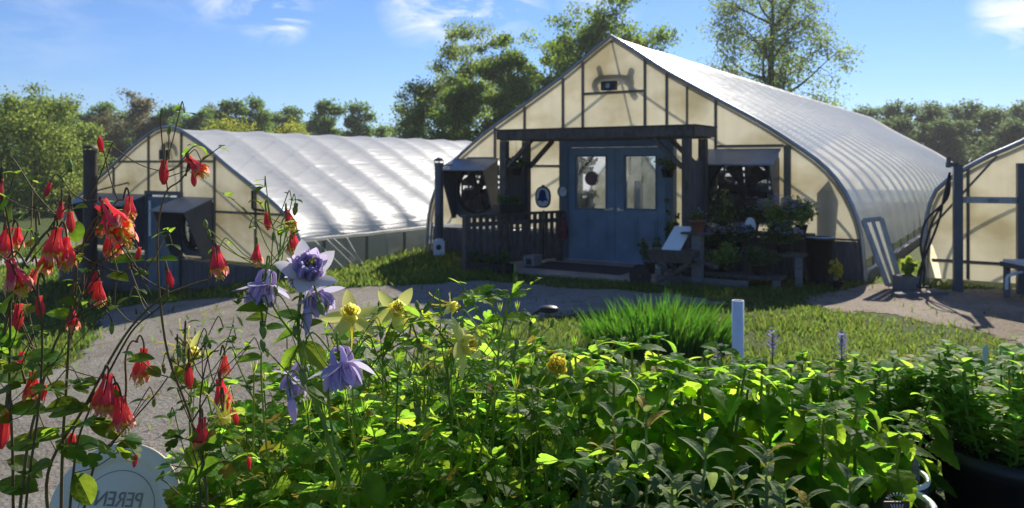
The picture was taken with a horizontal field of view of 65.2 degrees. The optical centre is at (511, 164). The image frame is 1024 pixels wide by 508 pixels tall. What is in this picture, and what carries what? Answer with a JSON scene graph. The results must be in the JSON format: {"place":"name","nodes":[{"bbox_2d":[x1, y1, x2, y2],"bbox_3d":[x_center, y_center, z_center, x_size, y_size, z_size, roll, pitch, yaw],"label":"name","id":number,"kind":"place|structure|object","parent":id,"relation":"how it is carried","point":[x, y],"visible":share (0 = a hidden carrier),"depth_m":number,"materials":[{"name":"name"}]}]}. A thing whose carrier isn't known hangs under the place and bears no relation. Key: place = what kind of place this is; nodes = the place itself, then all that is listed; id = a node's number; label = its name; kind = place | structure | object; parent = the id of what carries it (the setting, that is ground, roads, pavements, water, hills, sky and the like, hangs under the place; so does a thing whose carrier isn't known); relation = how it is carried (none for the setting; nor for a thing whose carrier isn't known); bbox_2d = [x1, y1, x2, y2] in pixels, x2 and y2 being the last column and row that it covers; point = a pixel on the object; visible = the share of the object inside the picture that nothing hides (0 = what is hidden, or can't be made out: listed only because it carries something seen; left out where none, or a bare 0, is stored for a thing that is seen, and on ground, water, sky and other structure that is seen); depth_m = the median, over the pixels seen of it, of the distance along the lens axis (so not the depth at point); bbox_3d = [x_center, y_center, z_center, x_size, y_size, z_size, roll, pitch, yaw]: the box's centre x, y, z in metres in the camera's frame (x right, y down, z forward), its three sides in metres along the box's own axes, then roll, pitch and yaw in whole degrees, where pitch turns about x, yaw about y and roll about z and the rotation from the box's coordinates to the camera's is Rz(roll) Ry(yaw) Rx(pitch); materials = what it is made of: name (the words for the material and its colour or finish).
{"place":"outdoors","nodes":[
{"label":"outdoors","id":0,"kind":"place"},
{"bbox_2d":[0,245,460,367],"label":"verge grass","id":1,"kind":"structure","parent":0,"point":[184,293],"depth_m":13.96,"materials":[{"name":"plant"}]},
{"bbox_2d":[0,280,727,507],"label":"gravel road","id":2,"kind":"structure","parent":0,"point":[99,354],"depth_m":8.80,"materials":[{"name":"gravel"}]},
{"bbox_2d":[0,179,1022,499],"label":"ground","id":3,"kind":"structure","parent":0,"point":[48,221],"depth_m":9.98,"materials":[{"name":"green plant"}]},
{"bbox_2d":[0,80,109,218],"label":"willow tree","id":4,"kind":"object","parent":3,"relation":"on","point":[43,140],"visible":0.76,"depth_m":40.92,"materials":[{"name":"green plant"}]},
{"bbox_2d":[49,120,118,210],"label":"willow tree","id":5,"kind":"object","parent":3,"relation":"on","point":[92,135],"visible":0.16,"depth_m":45.55,"materials":[{"name":"green plant"}]},
{"bbox_2d":[78,109,121,173],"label":"leafy tree","id":6,"kind":"object","parent":3,"relation":"on","point":[105,122],"visible":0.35,"depth_m":78.04,"materials":[{"name":"green plant"}]},
{"bbox_2d":[98,88,173,174],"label":"leafy tree","id":7,"kind":"object","parent":3,"relation":"on","point":[139,111],"visible":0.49,"depth_m":78.97,"materials":[{"name":"green plant"}]},
{"bbox_2d":[166,105,216,130],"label":"oak tree","id":8,"kind":"object","parent":3,"relation":"on","point":[189,123],"visible":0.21,"depth_m":79.60,"materials":[{"name":"green plant"}]},
{"bbox_2d":[211,96,252,131],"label":"leafy tree","id":9,"kind":"object","parent":3,"relation":"on","point":[236,110],"visible":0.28,"depth_m":80.20,"materials":[{"name":"green plant"}]},
{"bbox_2d":[237,92,274,132],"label":"leafy tree","id":10,"kind":"object","parent":3,"relation":"on","point":[261,116],"visible":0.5,"depth_m":79.35,"materials":[{"name":"green plant"}]},
{"bbox_2d":[268,103,310,133],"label":"oak tree","id":11,"kind":"object","parent":3,"relation":"on","point":[290,112],"visible":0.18,"depth_m":85.72,"materials":[{"name":"green plant"}]},
{"bbox_2d":[59,126,520,292],"bbox_3d":[0.998,1.081,28.452,8.109,3.738,30.750,0,0,33],"label":"greenhouse","id":12,"kind":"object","parent":3,"relation":"on","point":[364,198],"visible":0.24,"depth_m":16.09,"materials":[{"name":"white plastic"}]},
{"bbox_2d":[82,145,127,295],"bbox_3d":[-8.481,1.242,16.771,0.960,3.317,0.324,0,0,-32],"label":"post","id":13,"kind":"object","parent":12,"relation":"attached to","point":[90,179],"visible":0.76,"depth_m":16.50,"materials":[{"name":"black metal"}]},
{"bbox_2d":[147,196,176,292],"bbox_3d":[-7.032,1.725,16.093,0.990,2.150,0.070,0,0,33],"label":"door","id":14,"kind":"structure","parent":12,"relation":"in","point":[152,202],"depth_m":16.18,"materials":[{"name":"blue paint"}]},
{"bbox_2d":[305,97,347,135],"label":"leafy tree","id":15,"kind":"object","parent":3,"relation":"on","point":[324,126],"visible":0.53,"depth_m":79.81,"materials":[{"name":"green plant"}]},
{"bbox_2d":[340,98,382,136],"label":"leafy tree","id":16,"kind":"object","parent":3,"relation":"on","point":[354,125],"visible":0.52,"depth_m":79.80,"materials":[{"name":"green plant"}]},
{"bbox_2d":[379,74,472,141],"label":"bushy tree","id":17,"kind":"object","parent":3,"relation":"on","point":[422,97],"visible":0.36,"depth_m":49.13,"materials":[{"name":"green plant"}]},
{"bbox_2d":[420,73,492,141],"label":"bushy tree","id":18,"kind":"object","parent":3,"relation":"on","point":[462,106],"visible":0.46,"depth_m":44.43,"materials":[{"name":"green plant"}]},
{"bbox_2d":[423,15,516,140],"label":"tall tree","id":19,"kind":"object","parent":3,"relation":"on","point":[455,52],"visible":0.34,"depth_m":53.27,"materials":[{"name":"green plant"}]},
{"bbox_2d":[465,31,543,127],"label":"oak tree","id":20,"kind":"object","parent":3,"relation":"on","point":[514,87],"visible":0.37,"depth_m":46.27,"materials":[{"name":"green plant"}]},
{"bbox_2d":[515,30,583,106],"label":"oak tree","id":21,"kind":"object","parent":3,"relation":"on","point":[546,82],"visible":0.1,"depth_m":55.56,"materials":[{"name":"green plant"}]},
{"bbox_2d":[516,0,686,88],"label":"oak tree","id":22,"kind":"object","parent":3,"relation":"on","point":[591,36],"visible":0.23,"depth_m":50.99,"materials":[{"name":"green plant"}]},
{"bbox_2d":[509,258,714,284],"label":"porch slab","id":23,"kind":"structure","parent":3,"relation":"on","point":[520,269],"depth_m":12.40,"materials":[{"name":"concrete"}]},
{"bbox_2d":[460,210,565,269],"bbox_3d":[0.056,1.299,13.341,2.117,1.002,0.130,0,0,-37],"label":"railing","id":24,"kind":"object","parent":23,"relation":"on","point":[468,224],"visible":0.76,"depth_m":13.32,"materials":[{"name":"wood"}]},
{"bbox_2d":[524,261,631,274],"bbox_3d":[1.142,1.662,12.906,1.700,0.014,0.850,0,0,33],"label":"door mat","id":25,"kind":"object","parent":23,"relation":"on","point":[590,268],"depth_m":12.88,"materials":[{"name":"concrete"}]},
{"bbox_2d":[494,124,717,276],"bbox_3d":[1.427,0.568,12.822,3.490,2.305,0.975,0,0,33],"label":"pergola","id":26,"kind":"object","parent":23,"relation":"on","point":[694,184],"visible":0.84,"depth_m":12.25,"materials":[{"name":"grey wood"}]},
{"bbox_2d":[571,287,752,357],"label":"iris clump","id":27,"kind":"object","parent":3,"relation":"on","point":[689,334],"visible":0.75,"depth_m":7.18,"materials":[{"name":"plant"}]},
{"bbox_2d":[629,246,718,284],"bbox_3d":[2.342,1.485,11.334,1.256,0.571,0.545,0,0,33],"label":"wheelbarrow","id":28,"kind":"object","parent":3,"relation":"on","point":[688,257],"visible":0.84,"depth_m":11.27,"materials":[{"name":"black metal"}]},
{"bbox_2d":[425,34,951,281],"bbox_3d":[9.131,-0.029,25.425,8.280,4.459,28.650,0,0,33],"label":"greenhouse","id":29,"kind":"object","parent":3,"relation":"on","point":[848,170],"visible":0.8,"depth_m":13.89,"materials":[{"name":"white plastic"}]},
{"bbox_2d":[434,157,452,255],"bbox_3d":[-1.154,0.894,15.284,0.715,2.072,0.218,0,0,-20],"label":"post","id":30,"kind":"object","parent":29,"relation":"attached to","point":[439,202],"visible":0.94,"depth_m":15.13,"materials":[{"name":"metal"}]},
{"bbox_2d":[568,147,614,261],"bbox_3d":[1.381,0.683,13.980,0.905,1.965,0.104,0,0,33],"label":"door","id":31,"kind":"structure","parent":29,"relation":"in","point":[591,209],"depth_m":13.98,"materials":[{"name":"blue paint"}]},
{"bbox_2d":[615,147,664,264],"bbox_3d":[2.152,0.683,13.487,0.905,1.965,0.104,0,0,33],"label":"door","id":32,"kind":"structure","parent":29,"relation":"in","point":[639,181],"depth_m":13.52,"materials":[{"name":"blue paint"}]},
{"bbox_2d":[681,231,714,284],"bbox_3d":[2.618,1.350,11.279,0.400,0.800,0.280,0,0,33],"label":"pot shelf","id":33,"kind":"object","parent":3,"relation":"on","point":[697,268],"visible":0.64,"depth_m":11.23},
{"bbox_2d":[708,187,738,269],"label":"leafy plant","id":34,"kind":"object","parent":3,"relation":"on","point":[717,211],"visible":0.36,"depth_m":12.35,"materials":[{"name":"green plant"}]},
{"bbox_2d":[732,299,743,368],"bbox_3d":[1.779,1.434,6.300,0.092,0.731,0.092,0,0,0],"label":"post","id":35,"kind":"object","parent":3,"relation":"on","point":[738,324],"visible":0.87,"depth_m":6.26,"materials":[{"name":"plastic"}]},
{"bbox_2d":[671,231,814,288],"bbox_3d":[3.379,1.400,11.689,1.780,0.800,1.110,0,0,33],"label":"plant stand","id":36,"kind":"object","parent":3,"relation":"on","point":[747,273],"visible":0.33,"depth_m":11.23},
{"bbox_2d":[704,241,744,271],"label":"leafy plant","id":37,"kind":"object","parent":36,"relation":"on","point":[724,258],"visible":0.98,"depth_m":11.43,"materials":[{"name":"green plant"}]},
{"bbox_2d":[720,220,756,250],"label":"leafy plant","id":38,"kind":"object","parent":36,"relation":"on","point":[740,235],"visible":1,"depth_m":11.72,"materials":[{"name":"green plant"}]},
{"bbox_2d":[742,240,784,274],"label":"leafy plant","id":39,"kind":"object","parent":36,"relation":"on","point":[757,260],"visible":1,"depth_m":11.17,"materials":[{"name":"green plant"}]},
{"bbox_2d":[754,193,801,229],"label":"leafy plant","id":40,"kind":"object","parent":36,"relation":"on","point":[771,208],"visible":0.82,"depth_m":11.71,"materials":[{"name":"green plant"}]},
{"bbox_2d":[753,218,804,252],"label":"leafy plant","id":41,"kind":"object","parent":36,"relation":"on","point":[780,236],"visible":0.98,"depth_m":11.38,"materials":[{"name":"green plant"}]},
{"bbox_2d":[780,196,820,233],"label":"leafy plant","id":42,"kind":"object","parent":36,"relation":"on","point":[803,212],"visible":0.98,"depth_m":11.52,"materials":[{"name":"green plant"}]},
{"bbox_2d":[685,0,866,110],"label":"huge tree","id":43,"kind":"object","parent":3,"relation":"on","point":[770,51],"visible":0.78,"depth_m":59.05,"materials":[{"name":"green plant"}]},
{"bbox_2d":[804,235,834,284],"bbox_3d":[4.417,1.363,11.493,0.416,0.675,0.416,0,0,33],"label":"bin","id":44,"kind":"object","parent":3,"relation":"on","point":[819,249],"visible":0.91,"depth_m":11.35,"materials":[{"name":"black plastic"}]},
{"bbox_2d":[874,113,924,143],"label":"rounded tree","id":45,"kind":"object","parent":3,"relation":"on","point":[903,126],"visible":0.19,"depth_m":89.52,"materials":[{"name":"green plant"}]},
{"bbox_2d":[875,98,925,125],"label":"rounded tree","id":46,"kind":"object","parent":3,"relation":"on","point":[888,110],"visible":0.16,"depth_m":97.12,"materials":[{"name":"green plant"}]},
{"bbox_2d":[803,283,1023,343],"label":"gravel yard","id":47,"kind":"structure","parent":3,"relation":"on","point":[978,302],"depth_m":9.62,"materials":[{"name":"gravel"}]},
{"bbox_2d":[861,217,899,286],"bbox_3d":[5.174,1.211,11.182,0.254,0.961,0.528,0,0,-27],"label":"leaning frame","id":48,"kind":"object","parent":47,"relation":"on","point":[877,235],"visible":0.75,"depth_m":11.17,"materials":[{"name":"metal"}]},
{"bbox_2d":[946,157,1023,293],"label":"sign frame","id":49,"kind":"object","parent":47,"relation":"on","point":[958,199],"visible":1,"depth_m":10.69,"materials":[{"name":"wood"}]},
{"bbox_2d":[916,172,950,288],"bbox_3d":[5.649,0.872,10.683,0.548,1.544,0.167,0,0,-7],"label":"garden hose","id":50,"kind":"object","parent":49,"relation":"hanging from","point":[924,252],"visible":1,"depth_m":10.72,"materials":[{"name":"black plastic"}]},
{"bbox_2d":[1000,259,1023,297],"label":"potting table","id":51,"kind":"object","parent":47,"relation":"on","point":[1007,265],"visible":0.94,"depth_m":10.12,"materials":[{"name":"wood"}]},
{"bbox_2d":[894,99,966,150],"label":"rounded tree","id":52,"kind":"object","parent":3,"relation":"on","point":[929,113],"visible":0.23,"depth_m":93.24,"materials":[{"name":"green plant"}]},
{"bbox_2d":[920,115,982,166],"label":"rounded tree","id":53,"kind":"object","parent":3,"relation":"on","point":[947,136],"visible":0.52,"depth_m":86.78,"materials":[{"name":"green plant"}]},
{"bbox_2d":[940,98,990,163],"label":"rounded tree","id":54,"kind":"object","parent":3,"relation":"on","point":[957,112],"visible":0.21,"depth_m":96.20,"materials":[{"name":"green plant"}]},
{"bbox_2d":[922,138,1023,282],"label":"greenhouse","id":55,"kind":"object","parent":3,"relation":"on","point":[989,237],"visible":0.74,"depth_m":11.14,"materials":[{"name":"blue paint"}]},
{"bbox_2d":[968,104,1013,163],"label":"rounded tree","id":56,"kind":"object","parent":3,"relation":"on","point":[987,117],"visible":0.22,"depth_m":92.87,"materials":[{"name":"green plant"}]},
{"bbox_2d":[970,117,1023,155],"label":"rounded tree","id":57,"kind":"object","parent":3,"relation":"on","point":[1011,131],"visible":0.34,"depth_m":85.47,"materials":[{"name":"green plant"}]},
{"bbox_3d":[0.700,1.307,1.327,2.400,0.980,0.915,0,0,0],"label":"nursery bench","id":58,"kind":"object","parent":3,"relation":"on","visible":0},
{"bbox_2d":[0,141,119,507],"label":"columbine plant","id":59,"kind":"object","parent":58,"relation":"on","point":[26,466],"visible":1,"depth_m":1.00,"materials":[{"name":"red plant"}]},
{"bbox_2d":[49,443,178,507],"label":"sign","id":60,"kind":"object","parent":58,"relation":"on","point":[121,482],"visible":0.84,"depth_m":1.46,"materials":[{"name":"plastic"}]},
{"bbox_2d":[0,136,228,507],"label":"columbine plant","id":61,"kind":"object","parent":58,"relation":"on","point":[116,228],"visible":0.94,"depth_m":1.04,"materials":[{"name":"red plant"}]},
{"bbox_2d":[103,101,268,507],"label":"columbine plant","id":62,"kind":"object","parent":58,"relation":"on","point":[206,441],"visible":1,"depth_m":1.06,"materials":[{"name":"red plant"}]},
{"bbox_2d":[153,318,247,507],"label":"columbine plant","id":63,"kind":"object","parent":58,"relation":"on","point":[192,345],"visible":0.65,"depth_m":1.10,"materials":[{"name":"green plant"}]},
{"bbox_2d":[166,356,334,507],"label":"columbine plant","id":64,"kind":"object","parent":58,"relation":"on","point":[216,488],"visible":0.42,"depth_m":1.20,"materials":[{"name":"green plant"}]},
{"bbox_2d":[203,176,302,507],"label":"columbine plant","id":65,"kind":"object","parent":58,"relation":"on","point":[256,257],"visible":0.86,"depth_m":1.12,"materials":[{"name":"green plant"}]},
{"bbox_2d":[162,370,368,507],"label":"columbine plant","id":66,"kind":"object","parent":58,"relation":"on","point":[171,492],"visible":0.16,"depth_m":1.26,"materials":[{"name":"green plant"}]},
{"bbox_2d":[162,319,400,505],"bbox_3d":[-0.407,0.564,1.540,0.407,0.513,0.390,0,0,32],"label":"columbine plant","id":67,"kind":"object","parent":58,"relation":"on","point":[318,425],"visible":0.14,"depth_m":1.53,"materials":[{"name":"green plant"}]},
{"bbox_2d":[203,397,415,507],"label":"columbine plant","id":68,"kind":"object","parent":58,"relation":"on","point":[212,476],"visible":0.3,"depth_m":1.20,"materials":[{"name":"green plant"}]},
{"bbox_2d":[232,218,398,507],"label":"columbine plant","id":69,"kind":"object","parent":58,"relation":"on","point":[304,269],"visible":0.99,"depth_m":0.99,"materials":[{"name":"purple plant"}]},
{"bbox_2d":[227,336,418,463],"bbox_3d":[-0.383,0.580,1.744,0.419,0.479,0.425,0,0,-33],"label":"columbine plant","id":70,"kind":"object","parent":58,"relation":"on","point":[275,443],"visible":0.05,"depth_m":1.68,"materials":[{"name":"green plant"}]},
{"bbox_2d":[232,320,488,506],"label":"columbine plant","id":71,"kind":"object","parent":58,"relation":"on","point":[275,384],"visible":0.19,"depth_m":1.45,"materials":[{"name":"green plant"}]},
{"bbox_2d":[238,358,518,507],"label":"columbine plant","id":72,"kind":"object","parent":58,"relation":"on","point":[395,441],"visible":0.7,"depth_m":1.07,"materials":[{"name":"green plant"}]},
{"bbox_2d":[320,288,444,489],"bbox_3d":[-0.203,0.501,1.161,0.167,0.639,0.167,0,0,32],"label":"columbine plant","id":73,"kind":"object","parent":58,"relation":"on","point":[350,314],"visible":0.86,"depth_m":1.16,"materials":[{"name":"yellow plant"}]},
{"bbox_2d":[298,321,504,472],"bbox_3d":[-0.238,0.543,1.732,0.485,0.554,0.396,0,0,35],"label":"columbine plant","id":74,"kind":"object","parent":58,"relation":"on","point":[343,340],"visible":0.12,"depth_m":1.78,"materials":[{"name":"green plant"}]},
{"bbox_2d":[312,299,551,506],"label":"columbine plant","id":75,"kind":"object","parent":58,"relation":"on","point":[522,370],"visible":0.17,"depth_m":1.46,"materials":[{"name":"green plant"}]},
{"bbox_2d":[359,283,518,499],"bbox_3d":[-0.100,0.496,1.151,0.208,0.647,0.160,0,0,33],"label":"columbine plant","id":76,"kind":"object","parent":58,"relation":"on","point":[463,345],"visible":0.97,"depth_m":1.14,"materials":[{"name":"green plant"}]},
{"bbox_2d":[325,354,576,507],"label":"columbine plant","id":77,"kind":"object","parent":58,"relation":"on","point":[512,476],"visible":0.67,"depth_m":1.11,"materials":[{"name":"green plant"}]},
{"bbox_2d":[380,301,561,490],"bbox_3d":[-0.101,0.553,1.745,0.469,0.534,0.464,0,0,0],"label":"columbine plant","id":78,"kind":"object","parent":58,"relation":"on","point":[535,370],"visible":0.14,"depth_m":1.68,"materials":[{"name":"green plant"}]},
{"bbox_2d":[381,313,591,506],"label":"columbine plant","id":79,"kind":"object","parent":58,"relation":"on","point":[472,379],"visible":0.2,"depth_m":1.48,"materials":[{"name":"green plant"}]},
{"bbox_2d":[450,265,544,499],"bbox_3d":[-0.020,0.486,1.220,0.159,0.667,0.159,0,0,0],"label":"columbine plant","id":80,"kind":"object","parent":58,"relation":"on","point":[516,292],"visible":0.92,"depth_m":1.22,"materials":[{"name":"green plant"}]},
{"bbox_2d":[436,330,606,487],"bbox_3d":[0.053,0.586,1.741,0.454,0.468,0.465,0,0,0],"label":"columbine plant","id":81,"kind":"object","parent":58,"relation":"on","point":[513,440],"visible":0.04,"depth_m":1.72,"materials":[{"name":"green plant"}]},
{"bbox_2d":[403,344,649,507],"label":"columbine plant","id":82,"kind":"object","parent":58,"relation":"on","point":[566,407],"visible":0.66,"depth_m":1.17,"materials":[{"name":"green plant"}]},
{"bbox_2d":[474,306,608,507],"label":"columbine plant","id":83,"kind":"object","parent":58,"relation":"on","point":[555,365],"visible":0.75,"depth_m":1.20,"materials":[{"name":"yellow plant"}]},
{"bbox_2d":[465,335,673,507],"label":"columbine plant","id":84,"kind":"object","parent":58,"relation":"on","point":[571,494],"visible":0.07,"depth_m":1.52,"materials":[{"name":"green plant"}]},
{"bbox_2d":[527,336,630,492],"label":"broad leaf plant","id":85,"kind":"object","parent":58,"relation":"on","point":[598,350],"visible":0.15,"depth_m":1.58,"materials":[{"name":"green plant"}]},
{"bbox_2d":[554,434,684,507],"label":"downy plant","id":86,"kind":"object","parent":58,"relation":"on","point":[578,470],"visible":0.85,"depth_m":1.09,"materials":[{"name":"green plant"}]},
{"bbox_2d":[544,348,704,507],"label":"broad leaf plant","id":87,"kind":"object","parent":58,"relation":"on","point":[599,416],"visible":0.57,"depth_m":1.26,"materials":[{"name":"green plant"}]},
{"bbox_2d":[571,337,706,507],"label":"broad leaf plant","id":88,"kind":"object","parent":58,"relation":"on","point":[624,400],"visible":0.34,"depth_m":1.34,"materials":[{"name":"green plant"}]},
{"bbox_2d":[590,395,732,507],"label":"downy plant","id":89,"kind":"object","parent":58,"relation":"on","point":[697,483],"visible":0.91,"depth_m":1.07,"materials":[{"name":"green plant"}]},
{"bbox_2d":[634,332,736,456],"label":"broad leaf plant","id":90,"kind":"object","parent":58,"relation":"on","point":[648,363],"visible":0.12,"depth_m":1.68,"materials":[{"name":"green plant"}]},
{"bbox_2d":[638,354,786,507],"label":"broad leaf plant","id":91,"kind":"object","parent":58,"relation":"on","point":[708,411],"visible":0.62,"depth_m":1.29,"materials":[{"name":"green plant"}]},
{"bbox_2d":[661,341,777,443],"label":"broad leaf plant","id":92,"kind":"object","parent":58,"relation":"on","point":[731,352],"visible":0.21,"depth_m":1.67,"materials":[{"name":"green plant"}]},
{"bbox_2d":[682,438,804,507],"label":"downy plant","id":93,"kind":"object","parent":58,"relation":"on","point":[767,459],"visible":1,"depth_m":1.02,"materials":[{"name":"green plant"}]},
{"bbox_2d":[687,358,813,507],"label":"broad leaf plant","id":94,"kind":"object","parent":58,"relation":"on","point":[770,405],"visible":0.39,"depth_m":1.31,"materials":[{"name":"green plant"}]},
{"bbox_2d":[734,350,850,470],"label":"broad leaf plant","id":95,"kind":"object","parent":58,"relation":"on","point":[816,387],"visible":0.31,"depth_m":1.63,"materials":[{"name":"green plant"}]},
{"bbox_2d":[722,462,871,507],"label":"downy plant","id":96,"kind":"object","parent":58,"relation":"on","point":[855,484],"visible":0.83,"depth_m":1.07,"materials":[{"name":"green plant"}]},
{"bbox_2d":[758,371,891,507],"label":"broad leaf plant","id":97,"kind":"object","parent":58,"relation":"on","point":[808,452],"visible":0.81,"depth_m":1.27,"materials":[{"name":"green plant"}]},
{"bbox_2d":[781,399,936,507],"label":"broad leaf plant","id":98,"kind":"object","parent":58,"relation":"on","point":[904,482],"visible":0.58,"depth_m":1.31,"materials":[{"name":"green plant"}]},
{"bbox_2d":[803,357,920,458],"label":"broad leaf plant","id":99,"kind":"object","parent":58,"relation":"on","point":[840,366],"visible":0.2,"depth_m":1.63,"materials":[{"name":"green plant"}]},
{"bbox_2d":[833,381,959,507],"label":"broad leaf plant","id":100,"kind":"object","parent":58,"relation":"on","point":[940,445],"visible":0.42,"depth_m":1.46,"materials":[{"name":"green plant"}]},
{"bbox_2d":[856,478,936,507],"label":"rimmed pot","id":101,"kind":"object","parent":58,"relation":"on","point":[921,500],"visible":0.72,"depth_m":1.28,"materials":[{"name":"plastic"}]},
{"bbox_2d":[844,350,960,491],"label":"potted plant","id":102,"kind":"object","parent":58,"relation":"on","point":[910,382],"visible":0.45,"depth_m":1.63,"materials":[{"name":"green plant"}]},
{"bbox_2d":[902,340,1015,425],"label":"potted plant","id":103,"kind":"object","parent":58,"relation":"on","point":[1001,348],"visible":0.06,"depth_m":1.80,"materials":[{"name":"green plant"}]},
{"bbox_2d":[919,339,1023,507],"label":"potted plant","id":104,"kind":"object","parent":58,"relation":"on","point":[989,473],"visible":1,"depth_m":1.48,"materials":[{"name":"green plant"}]},
{"bbox_2d":[0,0,1023,162],"label":"sky","id":105,"kind":"structure","parent":0,"point":[302,53],"materials":[{"name":"blue"}]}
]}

